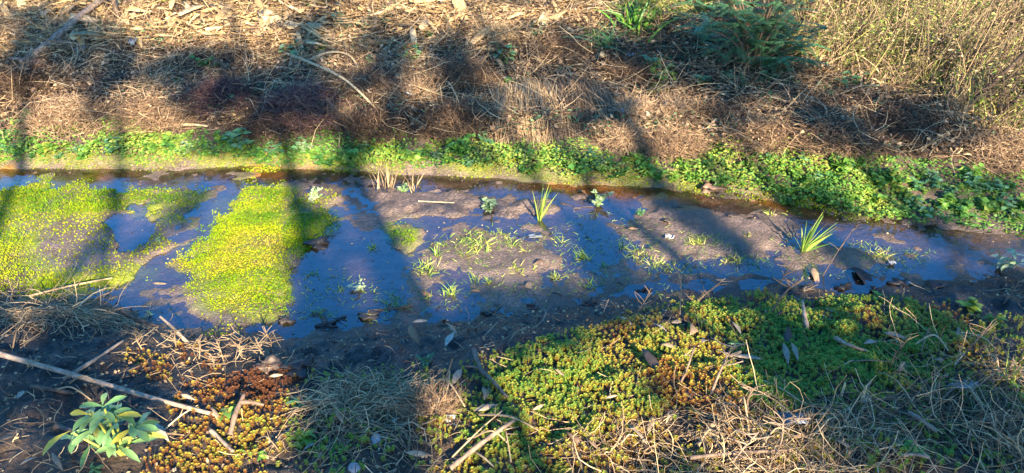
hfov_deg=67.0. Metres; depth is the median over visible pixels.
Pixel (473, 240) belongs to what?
grass tuft
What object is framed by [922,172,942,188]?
leafy weed
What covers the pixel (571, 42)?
dead weed mound
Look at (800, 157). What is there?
leafy weed
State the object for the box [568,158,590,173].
leafy weed
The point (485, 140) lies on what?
leafy weed
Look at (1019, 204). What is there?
leafy weed
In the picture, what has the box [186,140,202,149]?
leafy weed
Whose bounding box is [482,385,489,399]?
fallen leaf
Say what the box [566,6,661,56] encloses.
grass tuft
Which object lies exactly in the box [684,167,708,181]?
leafy weed
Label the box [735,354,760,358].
fallen leaf
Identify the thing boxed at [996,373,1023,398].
plant
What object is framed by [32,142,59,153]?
leafy weed
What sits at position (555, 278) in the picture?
grass tuft
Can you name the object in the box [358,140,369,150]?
leafy weed
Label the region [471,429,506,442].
stalk
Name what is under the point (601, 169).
leafy weed
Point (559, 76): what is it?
stalk
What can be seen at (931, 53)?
dead weed
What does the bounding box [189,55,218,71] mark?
leafy weed
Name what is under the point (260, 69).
dry brush
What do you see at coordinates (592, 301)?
mud clod
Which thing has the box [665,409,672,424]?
fallen leaf
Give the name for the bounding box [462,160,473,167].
leafy weed
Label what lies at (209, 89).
dead weed mound
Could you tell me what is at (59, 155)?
leafy weed
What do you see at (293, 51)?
leafy weed
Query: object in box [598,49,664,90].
dead weed mound
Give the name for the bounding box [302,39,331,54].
leafy weed
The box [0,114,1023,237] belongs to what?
green ground cover
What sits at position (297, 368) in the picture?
mud clod
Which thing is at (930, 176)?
leafy weed
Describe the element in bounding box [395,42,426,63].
leafy weed
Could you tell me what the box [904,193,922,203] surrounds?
leafy weed
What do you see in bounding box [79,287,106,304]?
straw
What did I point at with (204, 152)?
leafy weed
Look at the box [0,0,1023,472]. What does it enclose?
ground
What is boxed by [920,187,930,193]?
leafy weed
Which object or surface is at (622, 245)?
grass tuft
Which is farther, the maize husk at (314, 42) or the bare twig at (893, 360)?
the maize husk at (314, 42)
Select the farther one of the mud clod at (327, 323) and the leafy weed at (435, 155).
the leafy weed at (435, 155)
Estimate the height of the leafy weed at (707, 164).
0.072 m
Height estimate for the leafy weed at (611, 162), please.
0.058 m
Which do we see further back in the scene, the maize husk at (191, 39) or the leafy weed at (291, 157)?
the maize husk at (191, 39)
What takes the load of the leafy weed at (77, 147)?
on the ground at (938, 238)
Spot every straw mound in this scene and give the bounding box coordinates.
[484,76,584,151]
[542,70,625,151]
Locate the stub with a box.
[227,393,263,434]
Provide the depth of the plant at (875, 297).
3.29 m
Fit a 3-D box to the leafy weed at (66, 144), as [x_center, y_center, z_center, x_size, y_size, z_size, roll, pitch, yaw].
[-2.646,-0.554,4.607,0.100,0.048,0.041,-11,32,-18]
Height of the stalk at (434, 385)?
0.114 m
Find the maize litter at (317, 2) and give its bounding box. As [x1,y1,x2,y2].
[0,0,619,70]
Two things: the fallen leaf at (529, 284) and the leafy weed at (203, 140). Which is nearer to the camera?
the fallen leaf at (529, 284)
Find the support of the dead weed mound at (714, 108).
on the ground at (938, 238)
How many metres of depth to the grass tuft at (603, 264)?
3.57 m
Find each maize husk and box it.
[0,2,17,27]
[1,16,24,20]
[17,0,29,11]
[69,15,98,19]
[69,31,103,35]
[69,34,89,39]
[76,35,84,52]
[93,0,105,18]
[117,1,139,24]
[125,9,153,12]
[163,9,173,17]
[169,0,174,9]
[177,5,204,15]
[180,38,207,43]
[182,1,198,18]
[194,18,210,23]
[210,4,233,31]
[215,0,233,21]
[254,0,262,9]
[257,9,288,29]
[258,16,264,33]
[284,10,292,18]
[284,19,303,28]
[296,31,304,52]
[297,5,308,12]
[299,24,323,40]
[306,22,328,31]
[306,41,322,44]
[335,2,360,13]
[395,72,404,78]
[410,0,433,2]
[410,28,416,49]
[419,18,435,33]
[419,20,429,29]
[449,13,461,21]
[452,0,466,14]
[470,25,493,43]
[537,12,548,25]
[549,9,572,19]
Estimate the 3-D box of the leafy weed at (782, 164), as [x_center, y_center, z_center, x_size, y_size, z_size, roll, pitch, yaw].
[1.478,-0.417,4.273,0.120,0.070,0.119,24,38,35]
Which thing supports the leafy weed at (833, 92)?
on the ground at (938, 238)
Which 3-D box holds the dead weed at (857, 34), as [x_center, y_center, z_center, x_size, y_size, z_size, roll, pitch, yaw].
[2.213,-1.276,4.996,0.221,0.407,0.354,-19,35,-30]
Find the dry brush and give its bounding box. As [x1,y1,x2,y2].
[0,0,1023,164]
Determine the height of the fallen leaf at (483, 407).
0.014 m
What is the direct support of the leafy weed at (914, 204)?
on the ground at (938, 238)
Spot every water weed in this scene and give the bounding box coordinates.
[308,186,322,202]
[346,279,364,290]
[397,183,409,191]
[481,197,497,212]
[591,189,613,206]
[634,208,644,215]
[989,244,1023,271]
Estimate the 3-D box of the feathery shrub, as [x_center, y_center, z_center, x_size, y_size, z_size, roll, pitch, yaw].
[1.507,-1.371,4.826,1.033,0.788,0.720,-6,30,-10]
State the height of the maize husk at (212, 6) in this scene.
0.145 m
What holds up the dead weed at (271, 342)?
on the ground at (938, 238)
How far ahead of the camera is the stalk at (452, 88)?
4.91 m
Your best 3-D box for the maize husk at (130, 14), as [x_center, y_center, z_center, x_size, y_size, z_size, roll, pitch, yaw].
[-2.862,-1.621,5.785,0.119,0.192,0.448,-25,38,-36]
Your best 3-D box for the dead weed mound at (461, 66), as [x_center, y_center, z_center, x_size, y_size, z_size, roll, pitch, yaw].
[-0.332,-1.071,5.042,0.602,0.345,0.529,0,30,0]
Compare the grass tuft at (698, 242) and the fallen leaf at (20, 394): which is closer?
the fallen leaf at (20, 394)
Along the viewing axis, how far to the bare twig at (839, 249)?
3.41 m
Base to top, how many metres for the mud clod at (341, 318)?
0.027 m
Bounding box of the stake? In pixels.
[111,0,120,18]
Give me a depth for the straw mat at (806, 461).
2.30 m
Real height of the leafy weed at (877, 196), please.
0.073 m
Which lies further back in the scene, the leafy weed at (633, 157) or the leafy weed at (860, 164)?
the leafy weed at (633, 157)
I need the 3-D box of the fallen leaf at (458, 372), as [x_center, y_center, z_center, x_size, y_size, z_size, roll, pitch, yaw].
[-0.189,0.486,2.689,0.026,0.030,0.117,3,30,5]
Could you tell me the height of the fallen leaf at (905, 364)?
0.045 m
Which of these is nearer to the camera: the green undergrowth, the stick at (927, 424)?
the stick at (927, 424)
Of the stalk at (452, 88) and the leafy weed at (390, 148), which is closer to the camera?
the leafy weed at (390, 148)
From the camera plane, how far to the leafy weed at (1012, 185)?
4.03 m
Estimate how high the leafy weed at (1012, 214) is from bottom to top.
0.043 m
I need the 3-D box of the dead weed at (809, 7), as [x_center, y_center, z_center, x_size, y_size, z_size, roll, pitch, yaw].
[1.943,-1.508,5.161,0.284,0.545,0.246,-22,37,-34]
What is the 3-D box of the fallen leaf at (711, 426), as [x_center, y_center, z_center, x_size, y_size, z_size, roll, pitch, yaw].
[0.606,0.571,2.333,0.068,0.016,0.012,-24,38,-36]
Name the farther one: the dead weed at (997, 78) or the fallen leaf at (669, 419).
the dead weed at (997, 78)
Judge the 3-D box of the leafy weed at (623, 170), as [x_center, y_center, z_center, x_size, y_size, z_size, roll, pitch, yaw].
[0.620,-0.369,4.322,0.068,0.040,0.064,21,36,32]
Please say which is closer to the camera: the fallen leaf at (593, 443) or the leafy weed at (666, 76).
the fallen leaf at (593, 443)
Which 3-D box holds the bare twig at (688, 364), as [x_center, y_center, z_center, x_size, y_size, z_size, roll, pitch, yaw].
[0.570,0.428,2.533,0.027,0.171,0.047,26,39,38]
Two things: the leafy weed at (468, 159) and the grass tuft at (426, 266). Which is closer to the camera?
the grass tuft at (426, 266)
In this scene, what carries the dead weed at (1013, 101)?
on the ground at (938, 238)
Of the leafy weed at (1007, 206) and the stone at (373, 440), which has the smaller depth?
the stone at (373, 440)
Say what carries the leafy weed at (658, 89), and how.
on the ground at (938, 238)
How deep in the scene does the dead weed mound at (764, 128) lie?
4.32 m
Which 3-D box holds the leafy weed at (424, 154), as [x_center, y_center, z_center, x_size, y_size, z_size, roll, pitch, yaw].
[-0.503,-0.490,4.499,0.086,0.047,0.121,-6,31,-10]
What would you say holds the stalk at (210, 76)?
on the ground at (938, 238)
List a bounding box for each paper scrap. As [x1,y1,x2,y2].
[528,234,541,237]
[665,234,673,238]
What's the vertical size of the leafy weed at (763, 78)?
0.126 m
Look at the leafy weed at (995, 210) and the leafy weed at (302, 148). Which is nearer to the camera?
the leafy weed at (995, 210)
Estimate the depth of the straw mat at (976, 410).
2.46 m
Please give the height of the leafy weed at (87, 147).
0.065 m
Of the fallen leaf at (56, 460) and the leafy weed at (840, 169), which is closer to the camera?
the fallen leaf at (56, 460)
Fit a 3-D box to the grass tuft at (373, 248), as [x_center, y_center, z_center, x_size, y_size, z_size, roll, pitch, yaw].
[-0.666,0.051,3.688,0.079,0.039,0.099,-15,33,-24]
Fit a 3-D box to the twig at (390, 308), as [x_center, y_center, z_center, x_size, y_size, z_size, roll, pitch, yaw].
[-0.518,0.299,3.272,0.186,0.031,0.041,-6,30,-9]
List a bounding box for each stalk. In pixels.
[12,323,40,349]
[57,385,91,399]
[67,370,106,389]
[164,405,197,429]
[166,430,183,435]
[188,71,230,85]
[256,430,279,451]
[309,80,352,87]
[356,5,406,20]
[358,25,408,37]
[429,371,465,406]
[440,81,459,102]
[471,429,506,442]
[474,451,493,466]
[475,404,538,430]
[506,431,511,462]
[536,46,590,61]
[548,72,593,80]
[697,417,722,446]
[737,396,749,433]
[754,427,796,460]
[763,378,805,405]
[772,70,801,82]
[845,380,871,417]
[851,360,888,362]
[916,334,948,350]
[920,328,931,352]
[933,382,970,409]
[984,353,999,376]
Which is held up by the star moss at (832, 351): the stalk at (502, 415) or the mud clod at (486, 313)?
the stalk at (502, 415)
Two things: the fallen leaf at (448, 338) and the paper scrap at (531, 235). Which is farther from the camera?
the paper scrap at (531, 235)
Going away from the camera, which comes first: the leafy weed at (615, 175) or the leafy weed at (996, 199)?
the leafy weed at (996, 199)
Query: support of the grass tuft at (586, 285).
on the ground at (938, 238)
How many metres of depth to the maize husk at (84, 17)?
5.61 m
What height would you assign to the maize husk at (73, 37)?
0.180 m
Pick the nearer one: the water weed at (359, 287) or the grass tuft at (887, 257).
the water weed at (359, 287)
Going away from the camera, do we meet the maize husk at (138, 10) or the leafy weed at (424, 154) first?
the leafy weed at (424, 154)
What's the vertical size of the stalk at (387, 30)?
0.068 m
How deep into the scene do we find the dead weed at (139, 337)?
2.94 m
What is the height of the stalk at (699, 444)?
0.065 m
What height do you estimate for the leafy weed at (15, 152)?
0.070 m
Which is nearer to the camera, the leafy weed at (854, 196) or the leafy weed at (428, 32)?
the leafy weed at (854, 196)
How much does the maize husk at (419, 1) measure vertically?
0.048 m
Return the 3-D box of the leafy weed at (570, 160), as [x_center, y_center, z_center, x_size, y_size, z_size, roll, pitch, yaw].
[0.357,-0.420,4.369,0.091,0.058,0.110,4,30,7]
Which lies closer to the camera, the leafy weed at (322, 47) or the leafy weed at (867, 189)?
the leafy weed at (867, 189)
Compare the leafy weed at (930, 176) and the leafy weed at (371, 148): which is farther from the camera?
the leafy weed at (371, 148)
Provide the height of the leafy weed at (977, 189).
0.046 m
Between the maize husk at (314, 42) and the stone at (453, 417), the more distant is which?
the maize husk at (314, 42)
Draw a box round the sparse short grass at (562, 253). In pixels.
[295,210,929,324]
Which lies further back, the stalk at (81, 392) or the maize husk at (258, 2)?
the maize husk at (258, 2)
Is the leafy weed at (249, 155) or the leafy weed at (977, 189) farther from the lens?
the leafy weed at (249, 155)
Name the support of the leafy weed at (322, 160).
on the ground at (938, 238)
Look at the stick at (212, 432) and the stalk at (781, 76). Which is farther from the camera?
the stalk at (781, 76)
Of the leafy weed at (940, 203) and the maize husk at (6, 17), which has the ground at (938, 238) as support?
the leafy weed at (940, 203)
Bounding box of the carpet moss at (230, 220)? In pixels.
[0,147,877,334]
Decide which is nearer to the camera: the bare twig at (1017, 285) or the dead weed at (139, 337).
the dead weed at (139, 337)
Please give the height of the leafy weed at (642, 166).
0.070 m
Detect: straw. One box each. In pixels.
[30,277,111,296]
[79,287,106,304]
[418,200,453,202]
[451,410,501,457]
[840,382,845,397]
[860,385,866,407]
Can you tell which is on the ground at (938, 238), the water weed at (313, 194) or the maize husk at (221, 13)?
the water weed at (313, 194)
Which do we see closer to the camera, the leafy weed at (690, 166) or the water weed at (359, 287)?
the water weed at (359, 287)
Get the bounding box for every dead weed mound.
[0,61,63,106]
[6,86,115,146]
[96,87,194,139]
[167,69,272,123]
[222,96,334,155]
[245,74,370,138]
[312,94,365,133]
[321,57,422,105]
[327,97,417,149]
[389,73,444,111]
[409,89,496,148]
[426,46,504,96]
[476,12,525,49]
[526,25,606,72]
[592,110,667,157]
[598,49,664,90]
[606,87,671,127]
[631,114,715,169]
[644,88,703,128]
[675,92,747,133]
[705,109,806,167]
[766,102,903,167]
[851,93,958,157]
[949,118,1023,176]
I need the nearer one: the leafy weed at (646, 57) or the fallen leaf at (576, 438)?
the fallen leaf at (576, 438)
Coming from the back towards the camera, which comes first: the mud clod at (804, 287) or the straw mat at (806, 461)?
the mud clod at (804, 287)
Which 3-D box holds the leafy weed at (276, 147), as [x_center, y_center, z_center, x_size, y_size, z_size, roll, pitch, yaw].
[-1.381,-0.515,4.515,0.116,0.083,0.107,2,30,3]
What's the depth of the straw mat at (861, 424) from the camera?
2.33 m
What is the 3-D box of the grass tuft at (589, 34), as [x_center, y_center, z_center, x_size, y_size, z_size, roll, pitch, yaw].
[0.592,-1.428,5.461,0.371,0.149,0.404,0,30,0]
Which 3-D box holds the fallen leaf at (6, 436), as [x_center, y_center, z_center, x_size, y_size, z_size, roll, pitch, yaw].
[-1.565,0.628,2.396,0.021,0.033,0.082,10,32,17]
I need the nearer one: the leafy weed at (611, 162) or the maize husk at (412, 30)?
the leafy weed at (611, 162)
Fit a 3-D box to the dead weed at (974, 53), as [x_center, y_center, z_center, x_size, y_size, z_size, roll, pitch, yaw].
[2.732,-1.080,4.650,0.301,0.488,0.284,-17,34,-26]
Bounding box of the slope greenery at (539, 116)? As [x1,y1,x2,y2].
[1,0,1020,148]
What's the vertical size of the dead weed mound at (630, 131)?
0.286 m
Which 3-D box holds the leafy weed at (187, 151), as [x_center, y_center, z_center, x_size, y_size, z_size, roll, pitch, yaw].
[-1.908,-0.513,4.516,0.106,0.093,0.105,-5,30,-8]
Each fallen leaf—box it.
[0,434,20,439]
[17,391,24,398]
[20,456,37,464]
[52,453,62,469]
[118,365,141,373]
[155,424,168,440]
[180,394,194,399]
[210,407,218,422]
[269,374,282,376]
[303,442,314,450]
[336,410,344,424]
[405,450,431,456]
[408,325,419,344]
[413,319,427,321]
[417,290,432,296]
[445,332,454,345]
[447,323,456,335]
[452,369,461,384]
[473,404,497,410]
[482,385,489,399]
[524,281,533,288]
[532,404,543,409]
[566,431,585,447]
[587,439,599,450]
[629,426,646,443]
[642,348,664,380]
[647,416,655,430]
[660,343,676,348]
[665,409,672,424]
[690,323,697,334]
[706,421,717,430]
[731,321,740,333]
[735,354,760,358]
[781,327,793,349]
[782,343,789,364]
[791,342,798,362]
[811,266,818,282]
[836,440,850,448]
[853,267,872,286]
[862,392,872,402]
[864,339,875,343]
[883,331,906,338]
[897,361,906,370]
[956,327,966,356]
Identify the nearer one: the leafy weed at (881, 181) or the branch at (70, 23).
the leafy weed at (881, 181)
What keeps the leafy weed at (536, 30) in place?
on the ground at (938, 238)
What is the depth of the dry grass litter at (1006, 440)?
2.49 m
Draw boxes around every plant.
[43,393,167,469]
[89,461,103,472]
[219,406,240,421]
[257,451,266,461]
[285,397,312,407]
[288,429,315,448]
[416,352,434,366]
[552,430,562,436]
[872,291,884,300]
[896,439,930,460]
[956,296,983,315]
[982,312,998,326]
[993,315,1007,326]
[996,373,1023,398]
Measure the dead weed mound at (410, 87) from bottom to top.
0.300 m
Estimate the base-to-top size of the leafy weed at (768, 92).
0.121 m
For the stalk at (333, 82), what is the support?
on the ground at (938, 238)
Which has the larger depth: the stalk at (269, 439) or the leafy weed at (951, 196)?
the leafy weed at (951, 196)
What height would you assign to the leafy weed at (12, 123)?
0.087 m
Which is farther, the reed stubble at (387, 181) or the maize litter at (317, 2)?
the maize litter at (317, 2)
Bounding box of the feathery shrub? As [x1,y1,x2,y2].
[667,0,832,77]
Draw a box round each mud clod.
[196,335,208,342]
[230,334,252,343]
[251,354,284,373]
[277,316,296,326]
[279,353,314,378]
[303,236,330,253]
[314,319,338,327]
[333,315,346,321]
[357,310,379,321]
[480,309,495,316]
[526,302,537,310]
[581,297,597,306]
[635,286,651,293]
[697,175,712,183]
[698,182,727,192]
[714,189,728,194]
[780,286,799,293]
[799,285,814,290]
[833,282,855,291]
[865,286,882,292]
[886,278,911,288]
[925,279,951,289]
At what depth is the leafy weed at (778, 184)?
4.17 m
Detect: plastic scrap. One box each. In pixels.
[128,37,136,45]
[776,411,808,427]
[948,380,977,389]
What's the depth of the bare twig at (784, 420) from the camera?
2.17 m
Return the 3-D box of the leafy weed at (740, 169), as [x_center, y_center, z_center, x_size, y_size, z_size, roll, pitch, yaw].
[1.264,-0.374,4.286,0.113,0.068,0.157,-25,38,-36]
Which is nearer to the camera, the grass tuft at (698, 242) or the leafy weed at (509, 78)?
the grass tuft at (698, 242)
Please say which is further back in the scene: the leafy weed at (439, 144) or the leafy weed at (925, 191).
the leafy weed at (439, 144)
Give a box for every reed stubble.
[369,163,398,188]
[402,169,423,193]
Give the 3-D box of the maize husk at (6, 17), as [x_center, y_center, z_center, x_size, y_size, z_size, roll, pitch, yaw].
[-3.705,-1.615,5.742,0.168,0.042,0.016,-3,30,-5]
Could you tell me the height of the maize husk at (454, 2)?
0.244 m
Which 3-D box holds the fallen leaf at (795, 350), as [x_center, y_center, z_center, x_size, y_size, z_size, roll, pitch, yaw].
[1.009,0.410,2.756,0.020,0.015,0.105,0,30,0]
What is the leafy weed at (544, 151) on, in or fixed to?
on the ground at (938, 238)
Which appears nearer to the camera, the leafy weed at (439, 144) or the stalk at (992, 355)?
the stalk at (992, 355)
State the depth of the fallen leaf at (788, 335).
2.90 m
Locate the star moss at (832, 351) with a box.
[124,287,1023,472]
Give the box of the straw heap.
[245,355,468,472]
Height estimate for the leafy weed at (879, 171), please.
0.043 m
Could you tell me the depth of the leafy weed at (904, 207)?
3.98 m
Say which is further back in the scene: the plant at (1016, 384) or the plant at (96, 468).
the plant at (1016, 384)
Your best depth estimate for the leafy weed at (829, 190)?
4.07 m
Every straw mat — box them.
[0,292,173,346]
[539,394,720,472]
[614,383,875,472]
[742,387,974,472]
[839,357,1023,472]
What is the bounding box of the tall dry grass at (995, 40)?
[742,0,1023,149]
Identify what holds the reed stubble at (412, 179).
on the ground at (938, 238)
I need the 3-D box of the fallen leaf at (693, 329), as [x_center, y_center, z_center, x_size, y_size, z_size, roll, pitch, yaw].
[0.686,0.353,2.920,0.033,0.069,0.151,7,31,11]
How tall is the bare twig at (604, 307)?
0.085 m
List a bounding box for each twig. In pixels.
[368,303,411,312]
[465,347,507,397]
[600,299,608,315]
[633,285,653,318]
[674,266,680,314]
[678,345,694,385]
[697,278,734,301]
[709,337,747,398]
[727,429,774,468]
[737,383,768,410]
[763,411,809,464]
[769,277,802,311]
[774,257,797,295]
[822,224,861,276]
[884,333,917,367]
[932,366,946,394]
[951,318,998,371]
[1003,275,1023,304]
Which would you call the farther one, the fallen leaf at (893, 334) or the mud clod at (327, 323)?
the mud clod at (327, 323)
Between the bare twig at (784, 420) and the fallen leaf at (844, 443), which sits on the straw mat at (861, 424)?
the fallen leaf at (844, 443)
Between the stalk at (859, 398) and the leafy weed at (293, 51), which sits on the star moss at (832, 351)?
the stalk at (859, 398)
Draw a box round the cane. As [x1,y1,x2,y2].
[0,351,214,416]
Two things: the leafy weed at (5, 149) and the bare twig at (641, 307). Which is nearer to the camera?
the bare twig at (641, 307)
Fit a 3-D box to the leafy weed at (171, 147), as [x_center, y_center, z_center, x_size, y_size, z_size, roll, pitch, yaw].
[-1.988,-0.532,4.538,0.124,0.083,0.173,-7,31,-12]
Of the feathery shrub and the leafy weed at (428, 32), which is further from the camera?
the leafy weed at (428, 32)
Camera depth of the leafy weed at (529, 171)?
4.34 m
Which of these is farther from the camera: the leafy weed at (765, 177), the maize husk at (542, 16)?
the maize husk at (542, 16)
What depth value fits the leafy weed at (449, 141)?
4.50 m
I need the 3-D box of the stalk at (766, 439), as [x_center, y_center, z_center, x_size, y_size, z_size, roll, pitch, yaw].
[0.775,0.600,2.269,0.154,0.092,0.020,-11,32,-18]
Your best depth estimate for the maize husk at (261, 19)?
5.67 m
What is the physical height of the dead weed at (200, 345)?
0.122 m
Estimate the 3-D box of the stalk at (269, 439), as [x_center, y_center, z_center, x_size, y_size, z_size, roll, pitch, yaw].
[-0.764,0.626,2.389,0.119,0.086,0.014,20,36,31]
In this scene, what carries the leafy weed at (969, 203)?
on the ground at (938, 238)
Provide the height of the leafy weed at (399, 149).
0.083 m
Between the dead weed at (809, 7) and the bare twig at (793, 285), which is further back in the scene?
the dead weed at (809, 7)
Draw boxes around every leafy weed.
[0,136,6,145]
[0,143,13,152]
[2,143,28,156]
[10,109,31,125]
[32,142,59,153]
[52,152,62,157]
[60,139,73,147]
[72,142,84,152]
[76,149,87,159]
[79,142,100,153]
[90,137,101,147]
[101,137,121,153]
[143,142,158,152]
[157,146,166,154]
[160,142,183,153]
[161,131,173,143]
[175,141,193,154]
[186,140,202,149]
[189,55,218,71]
[198,137,208,143]
[199,144,215,155]
[211,129,235,144]
[220,127,254,150]
[227,144,242,154]
[232,147,261,157]
[252,147,264,156]
[256,152,275,163]
[263,142,284,152]
[278,39,305,55]
[285,135,307,149]
[286,151,297,161]
[295,141,313,151]
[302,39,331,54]
[305,149,316,159]
[311,153,334,165]
[326,154,336,162]
[331,11,351,31]
[331,152,343,161]
[341,148,365,165]
[346,136,372,150]
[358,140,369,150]
[365,55,377,65]
[367,141,378,151]
[369,156,381,162]
[370,138,388,148]
[382,142,393,154]
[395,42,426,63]
[396,144,407,155]
[400,149,420,161]
[419,150,431,156]
[420,144,432,151]
[421,23,434,37]
[427,150,441,159]
[432,140,444,146]
[440,155,458,164]
[442,153,449,160]
[444,136,457,156]
[448,133,478,155]
[462,155,478,166]
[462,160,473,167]
[469,152,478,160]
[477,131,494,146]
[488,42,519,64]
[503,77,516,84]
[517,149,534,163]
[518,160,528,173]
[525,168,534,174]
[526,22,545,36]
[531,161,544,171]
[539,150,555,157]
[548,156,566,164]
[555,147,567,154]
[567,158,581,165]
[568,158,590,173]
[580,148,601,171]
[592,164,611,173]
[605,155,616,165]
[609,168,626,178]
[617,166,629,173]
[624,152,644,162]
[635,158,652,169]
[641,54,665,68]
[641,166,657,177]
[647,63,677,81]
[647,82,666,93]
[653,170,667,180]
[668,172,680,180]
[682,160,694,169]
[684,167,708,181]
[692,74,712,85]
[696,32,717,47]
[702,156,716,169]
[715,134,739,153]
[720,69,742,83]
[721,162,732,170]
[726,75,748,88]
[733,167,749,175]
[740,157,755,167]
[752,147,770,156]
[753,70,777,88]
[755,87,779,106]
[758,170,770,182]
[767,152,789,166]
[772,183,782,191]
[773,66,793,79]
[777,192,792,204]
[780,75,798,89]
[781,186,800,195]
[787,152,809,166]
[788,163,801,172]
[789,170,800,178]
[799,178,817,188]
[805,176,823,195]
[809,170,824,181]
[814,78,842,96]
[822,189,836,202]
[823,173,844,184]
[829,152,853,168]
[831,162,850,173]
[835,153,855,165]
[840,69,869,87]
[841,190,865,200]
[854,159,865,165]
[861,183,876,193]
[862,169,880,175]
[866,188,887,202]
[869,172,890,187]
[871,203,881,210]
[876,168,892,178]
[878,169,889,176]
[884,200,896,210]
[889,167,912,184]
[891,184,907,192]
[896,205,911,213]
[904,191,924,206]
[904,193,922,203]
[909,176,926,189]
[911,168,928,178]
[918,206,943,218]
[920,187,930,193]
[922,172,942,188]
[923,168,938,180]
[930,199,946,209]
[936,192,955,209]
[942,186,957,194]
[951,181,964,190]
[952,199,972,208]
[952,204,981,217]
[959,162,984,178]
[964,171,990,186]
[972,182,985,193]
[976,197,996,210]
[982,189,1003,208]
[984,179,1011,196]
[990,209,1001,212]
[994,177,1015,190]
[996,197,1016,212]
[1006,209,1023,220]
[1006,212,1020,219]
[1010,211,1023,221]
[1015,192,1023,209]
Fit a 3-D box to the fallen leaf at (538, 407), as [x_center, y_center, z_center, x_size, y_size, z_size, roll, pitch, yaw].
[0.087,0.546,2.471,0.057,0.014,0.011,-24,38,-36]
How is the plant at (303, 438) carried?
on the ground at (938, 238)
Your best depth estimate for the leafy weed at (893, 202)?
4.00 m
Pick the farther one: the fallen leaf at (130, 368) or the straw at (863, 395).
the fallen leaf at (130, 368)
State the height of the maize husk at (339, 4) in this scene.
0.089 m
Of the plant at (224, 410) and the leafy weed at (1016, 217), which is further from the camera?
the leafy weed at (1016, 217)
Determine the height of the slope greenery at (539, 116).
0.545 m
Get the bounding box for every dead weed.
[120,328,146,348]
[161,328,185,346]
[186,333,211,358]
[200,352,225,367]
[206,334,229,361]
[227,335,249,355]
[247,335,269,356]
[256,325,284,351]
[790,0,815,32]
[832,8,889,60]
[918,21,969,64]
[932,13,1002,84]
[960,27,1023,111]
[993,87,1023,119]
[998,0,1023,39]
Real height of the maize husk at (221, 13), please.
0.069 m
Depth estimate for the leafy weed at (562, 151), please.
4.45 m
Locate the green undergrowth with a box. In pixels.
[608,0,1023,138]
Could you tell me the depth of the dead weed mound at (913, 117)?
4.39 m
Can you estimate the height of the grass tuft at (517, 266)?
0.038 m
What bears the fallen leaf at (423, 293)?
on the ground at (938, 238)
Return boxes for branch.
[9,0,105,70]
[449,419,515,470]
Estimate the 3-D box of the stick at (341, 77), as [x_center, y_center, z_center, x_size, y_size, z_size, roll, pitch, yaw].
[-1.222,-1.043,5.055,0.064,0.150,1.089,-24,38,-35]
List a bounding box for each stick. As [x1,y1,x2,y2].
[29,384,73,394]
[53,422,75,433]
[62,340,123,380]
[120,309,159,327]
[159,316,188,342]
[167,123,207,126]
[208,428,233,452]
[283,52,375,107]
[303,51,357,67]
[454,15,464,50]
[689,449,786,459]
[801,300,808,328]
[834,336,868,351]
[901,452,929,458]
[907,411,937,432]
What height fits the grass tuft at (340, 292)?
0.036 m
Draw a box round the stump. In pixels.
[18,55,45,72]
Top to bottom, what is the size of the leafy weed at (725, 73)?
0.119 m
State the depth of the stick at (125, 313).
3.13 m
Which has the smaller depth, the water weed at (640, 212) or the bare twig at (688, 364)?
the bare twig at (688, 364)
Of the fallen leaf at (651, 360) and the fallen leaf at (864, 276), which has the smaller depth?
the fallen leaf at (651, 360)
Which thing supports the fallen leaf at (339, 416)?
on the ground at (938, 238)
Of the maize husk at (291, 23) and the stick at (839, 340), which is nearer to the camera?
the stick at (839, 340)
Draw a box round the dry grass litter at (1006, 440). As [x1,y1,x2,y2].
[0,148,1023,472]
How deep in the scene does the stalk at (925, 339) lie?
2.85 m
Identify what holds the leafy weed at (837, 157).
on the ground at (938, 238)
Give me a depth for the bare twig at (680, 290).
2.97 m
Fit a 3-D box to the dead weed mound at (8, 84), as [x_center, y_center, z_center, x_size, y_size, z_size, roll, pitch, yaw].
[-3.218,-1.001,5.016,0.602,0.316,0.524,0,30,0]
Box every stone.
[348,462,360,472]
[370,434,380,443]
[445,413,457,424]
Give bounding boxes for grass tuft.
[306,268,318,278]
[311,305,336,317]
[331,282,345,295]
[366,243,376,251]
[379,297,408,313]
[408,257,441,276]
[430,242,452,256]
[441,279,459,297]
[446,229,494,253]
[468,267,479,282]
[507,261,524,272]
[532,182,557,221]
[547,270,565,281]
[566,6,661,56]
[572,22,616,45]
[573,248,594,262]
[578,275,603,291]
[593,0,676,41]
[594,260,610,267]
[618,239,629,249]
[626,244,651,261]
[645,254,675,271]
[683,237,705,245]
[718,250,745,264]
[795,214,837,251]
[864,245,894,261]
[1001,350,1023,385]
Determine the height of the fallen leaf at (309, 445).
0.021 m
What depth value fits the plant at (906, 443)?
2.29 m
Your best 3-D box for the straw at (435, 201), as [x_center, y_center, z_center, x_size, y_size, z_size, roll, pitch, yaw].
[-0.398,-0.182,4.064,0.190,0.025,0.009,-3,30,-5]
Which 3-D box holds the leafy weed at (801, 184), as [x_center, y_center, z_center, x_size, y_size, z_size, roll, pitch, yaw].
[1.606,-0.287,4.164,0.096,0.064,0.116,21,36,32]
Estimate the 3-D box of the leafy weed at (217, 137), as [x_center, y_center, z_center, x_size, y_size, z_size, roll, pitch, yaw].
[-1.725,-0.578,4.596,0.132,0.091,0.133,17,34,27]
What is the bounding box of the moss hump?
[382,359,475,437]
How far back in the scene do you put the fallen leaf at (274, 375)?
2.71 m
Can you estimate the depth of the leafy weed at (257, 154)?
4.51 m

